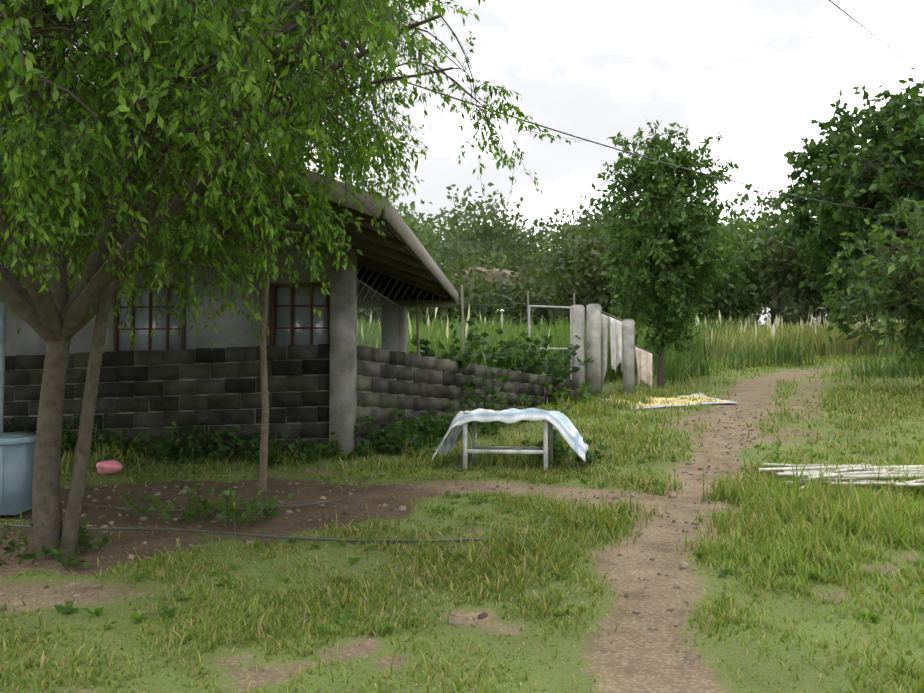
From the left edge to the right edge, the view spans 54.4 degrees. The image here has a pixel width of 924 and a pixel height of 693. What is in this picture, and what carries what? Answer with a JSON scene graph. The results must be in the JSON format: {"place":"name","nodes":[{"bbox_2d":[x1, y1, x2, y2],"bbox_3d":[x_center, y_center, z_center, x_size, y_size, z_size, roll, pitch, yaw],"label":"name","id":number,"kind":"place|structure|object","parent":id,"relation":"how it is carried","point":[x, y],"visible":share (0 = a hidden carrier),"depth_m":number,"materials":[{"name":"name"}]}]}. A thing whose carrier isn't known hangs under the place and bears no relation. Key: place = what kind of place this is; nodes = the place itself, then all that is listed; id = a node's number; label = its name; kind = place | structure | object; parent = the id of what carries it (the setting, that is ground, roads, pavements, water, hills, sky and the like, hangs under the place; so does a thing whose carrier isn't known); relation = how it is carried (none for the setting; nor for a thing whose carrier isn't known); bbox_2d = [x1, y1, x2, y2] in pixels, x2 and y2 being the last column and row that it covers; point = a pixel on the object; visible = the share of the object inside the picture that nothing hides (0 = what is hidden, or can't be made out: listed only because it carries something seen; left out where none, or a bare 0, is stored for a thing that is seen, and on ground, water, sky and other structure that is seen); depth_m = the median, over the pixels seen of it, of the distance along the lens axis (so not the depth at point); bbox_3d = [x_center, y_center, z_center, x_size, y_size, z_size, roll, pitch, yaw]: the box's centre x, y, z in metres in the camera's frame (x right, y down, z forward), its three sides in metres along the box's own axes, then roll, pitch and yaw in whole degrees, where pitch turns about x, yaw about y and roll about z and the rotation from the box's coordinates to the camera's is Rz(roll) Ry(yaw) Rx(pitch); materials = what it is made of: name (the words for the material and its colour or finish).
{"place":"outdoors","nodes":[
{"label":"outdoors","id":0,"kind":"place"},
{"bbox_2d":[0,204,449,355],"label":"house wall","id":1,"kind":"structure","parent":0,"point":[27,340],"depth_m":12.86,"materials":[{"name":"white paint"}]},
{"bbox_2d":[53,90,458,351],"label":"house","id":2,"kind":"structure","parent":0,"point":[380,260],"depth_m":12.78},
{"bbox_2d":[2,120,443,288],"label":"house roof","id":3,"kind":"structure","parent":2,"relation":"attached to","point":[354,221],"depth_m":12.15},
{"bbox_2d":[0,313,923,692],"bbox_3d":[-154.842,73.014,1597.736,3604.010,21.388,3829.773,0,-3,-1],"label":"ground","id":4,"kind":"structure","parent":0,"point":[630,665],"depth_m":5.37,"materials":[{"name":"green plant"}]},
{"bbox_2d":[0,303,5,432],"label":"blue post","id":5,"kind":"object","parent":4,"relation":"on","point":[2,334],"visible":0.89,"depth_m":8.39,"materials":[{"name":"paint"}]},
{"bbox_2d":[0,433,35,514],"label":"plastic tub","id":6,"kind":"object","parent":4,"relation":"on","point":[17,453],"visible":0.82,"depth_m":7.39,"materials":[{"name":"blue plastic"}]},
{"bbox_2d":[59,175,136,558],"bbox_3d":[-2.506,0.099,6.191,0.473,2.714,0.107,1,-3,-14],"label":"tree stem","id":7,"kind":"object","parent":4,"relation":"on","point":[69,535],"visible":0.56,"depth_m":6.12,"materials":[{"name":"brown plant"}]},
{"bbox_2d":[96,460,122,473],"bbox_3d":[-3.858,1.313,9.836,0.266,0.147,0.291,0,-3,-1],"label":"pink bag","id":8,"kind":"object","parent":4,"relation":"on","point":[109,466],"visible":0.96,"depth_m":9.74,"materials":[{"name":"plastic"}]},
{"bbox_2d":[87,51,339,492],"bbox_3d":[-2.492,-0.613,8.899,2.443,4.148,2.745,0,-3,-1],"label":"sapling","id":9,"kind":"object","parent":4,"relation":"on","point":[264,428],"depth_m":8.98,"materials":[{"name":"green plant"}]},
{"bbox_2d":[0,499,549,542],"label":"garden hose","id":10,"kind":"object","parent":4,"relation":"on","point":[249,535],"visible":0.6,"depth_m":6.71,"materials":[{"name":"plastic"}]},
{"bbox_2d":[3,344,576,454],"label":"block wall","id":11,"kind":"structure","parent":4,"relation":"on","point":[155,392],"depth_m":11.56,"materials":[{"name":"grey concrete"}]},
{"bbox_2d":[0,0,588,559],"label":"tree","id":12,"kind":"object","parent":4,"relation":"on","point":[114,44],"depth_m":5.54,"materials":[{"name":"green plant"}]},
{"bbox_2d":[0,318,607,569],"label":"weed","id":13,"kind":"object","parent":4,"relation":"on","point":[196,445],"depth_m":11.11,"materials":[{"name":"green plant"}]},
{"bbox_2d":[329,249,406,454],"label":"concrete posts","id":14,"kind":"object","parent":4,"relation":"on","point":[343,355],"visible":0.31,"depth_m":11.32,"materials":[{"name":"grey concrete"}]},
{"bbox_2d":[357,279,398,350],"bbox_3d":[-1.296,-0.314,14.459,0.022,1.053,5.693,0,-3,4],"label":"wire mesh","id":15,"kind":"object","parent":14,"relation":"attached to","point":[394,326],"visible":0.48,"depth_m":14.02,"materials":[{"name":"metal"}]},
{"bbox_2d":[0,402,888,670],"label":"pebbles","id":16,"kind":"object","parent":4,"relation":"on","point":[683,564],"visible":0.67,"depth_m":7.74,"materials":[{"name":"stone"}]},
{"bbox_2d":[0,437,923,692],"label":"grass","id":17,"kind":"structure","parent":4,"relation":"on","point":[881,509],"depth_m":5.63,"materials":[{"name":"green plant"}]},
{"bbox_2d":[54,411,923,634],"bbox_3d":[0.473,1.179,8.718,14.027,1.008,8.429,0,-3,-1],"label":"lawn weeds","id":18,"kind":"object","parent":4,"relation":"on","point":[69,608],"visible":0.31,"depth_m":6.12,"materials":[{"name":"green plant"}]},
{"bbox_2d":[452,267,525,300],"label":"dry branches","id":19,"kind":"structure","parent":4,"relation":"on","point":[494,274],"depth_m":56.12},
{"bbox_2d":[416,284,574,354],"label":"fence poles","id":20,"kind":"object","parent":4,"relation":"on","point":[417,325],"visible":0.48,"depth_m":17.99,"materials":[{"name":"grey wood"}]},
{"bbox_2d":[68,412,923,620],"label":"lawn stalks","id":21,"kind":"object","parent":4,"relation":"on","point":[512,504],"visible":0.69,"depth_m":7.14,"materials":[{"name":"green plant"}]},
{"bbox_2d":[463,411,552,470],"bbox_3d":[0.534,1.080,10.237,0.950,0.674,0.660,-1,-3,11],"label":"table frame","id":22,"kind":"object","parent":4,"relation":"on","point":[510,450],"visible":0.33,"depth_m":10.01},
{"bbox_2d":[432,408,588,461],"bbox_3d":[0.570,1.015,10.233,1.697,0.639,0.796,-1,-3,11],"label":"tablecloth","id":23,"kind":"object","parent":22,"relation":"on","point":[562,424],"visible":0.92,"depth_m":9.92,"materials":[{"name":"white fabric"}]},
{"bbox_2d":[357,305,760,383],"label":"tall grass","id":24,"kind":"structure","parent":4,"relation":"on","point":[433,334],"depth_m":23.29,"materials":[{"name":"green plant"}]},
{"bbox_2d":[571,304,634,397],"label":"gate posts","id":25,"kind":"object","parent":4,"relation":"on","point":[594,350],"visible":0.88,"depth_m":18.23,"materials":[{"name":"grey concrete"}]},
{"bbox_2d":[528,305,571,379],"bbox_3d":[1.754,0.067,17.806,0.958,1.753,0.040,1,-3,-21],"label":"metal frame","id":26,"kind":"object","parent":25,"relation":"attached to","point":[529,306],"visible":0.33,"depth_m":17.83,"materials":[{"name":"grey metal"}]},
{"bbox_2d":[601,313,622,381],"bbox_3d":[3.026,0.007,18.437,0.667,1.511,0.171,1,-3,-17],"label":"cloth","id":27,"kind":"object","parent":25,"relation":"hanging from","point":[616,334],"depth_m":18.43,"materials":[{"name":"white fabric"}]},
{"bbox_2d":[635,347,651,388],"bbox_3d":[3.762,0.444,18.607,0.389,0.902,0.148,1,-3,-14],"label":"hanging cloth","id":28,"kind":"object","parent":25,"relation":"attached to","point":[644,361],"visible":1,"depth_m":18.60,"materials":[{"name":"beige fabric"}]},
{"bbox_2d":[357,182,923,331],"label":"trees","id":29,"kind":"object","parent":4,"relation":"on","point":[559,277],"depth_m":45.54,"materials":[{"name":"green plant"}]},
{"bbox_2d":[600,392,738,408],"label":"drying crops","id":30,"kind":"object","parent":4,"relation":"on","point":[675,400],"visible":0.6,"depth_m":17.06,"materials":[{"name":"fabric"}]},
{"bbox_2d":[593,119,745,388],"bbox_3d":[4.691,-2.083,20.155,3.362,6.234,3.360,0,-3,-1],"label":"tree","id":31,"kind":"object","parent":4,"relation":"on","point":[675,222],"depth_m":19.73,"materials":[{"name":"green plant"}]},
{"bbox_2d":[555,333,923,386],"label":"verge grass","id":32,"kind":"structure","parent":4,"relation":"on","point":[671,365],"depth_m":22.66,"materials":[{"name":"green plant"}]},
{"bbox_2d":[640,312,922,360],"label":"tall grass","id":33,"kind":"structure","parent":4,"relation":"on","point":[763,334],"depth_m":30.09,"materials":[{"name":"green plant"}]},
{"bbox_2d":[759,462,923,489],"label":"bamboo pile","id":34,"kind":"object","parent":4,"relation":"on","point":[813,469],"visible":0.71,"depth_m":8.59,"materials":[{"name":"white wood"}]},
{"bbox_2d":[766,68,923,345],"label":"tree","id":35,"kind":"object","parent":4,"relation":"on","point":[906,126],"depth_m":29.32,"materials":[{"name":"green plant"}]},
{"bbox_2d":[819,193,923,371],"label":"tree","id":36,"kind":"object","parent":4,"relation":"on","point":[865,287],"depth_m":17.64,"materials":[{"name":"green plant"}]},
{"bbox_2d":[1,0,923,324],"label":"sky","id":37,"kind":"structure","parent":0,"point":[756,73],"materials":[{"name":"white"}]},
{"bbox_2d":[60,381,923,473],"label":"grass","id":38,"kind":"structure","parent":0,"point":[589,408],"depth_m":12.73,"materials":[{"name":"green plant"}]},
{"bbox_2d":[391,0,923,214],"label":"overhead wires","id":39,"kind":"object","parent":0,"point":[683,167],"visible":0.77,"depth_m":14.47,"materials":[{"name":"plastic"}]},
{"bbox_2d":[585,345,923,390],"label":"grass","id":40,"kind":"structure","parent":0,"point":[822,362],"depth_m":22.80,"materials":[{"name":"green plant"}]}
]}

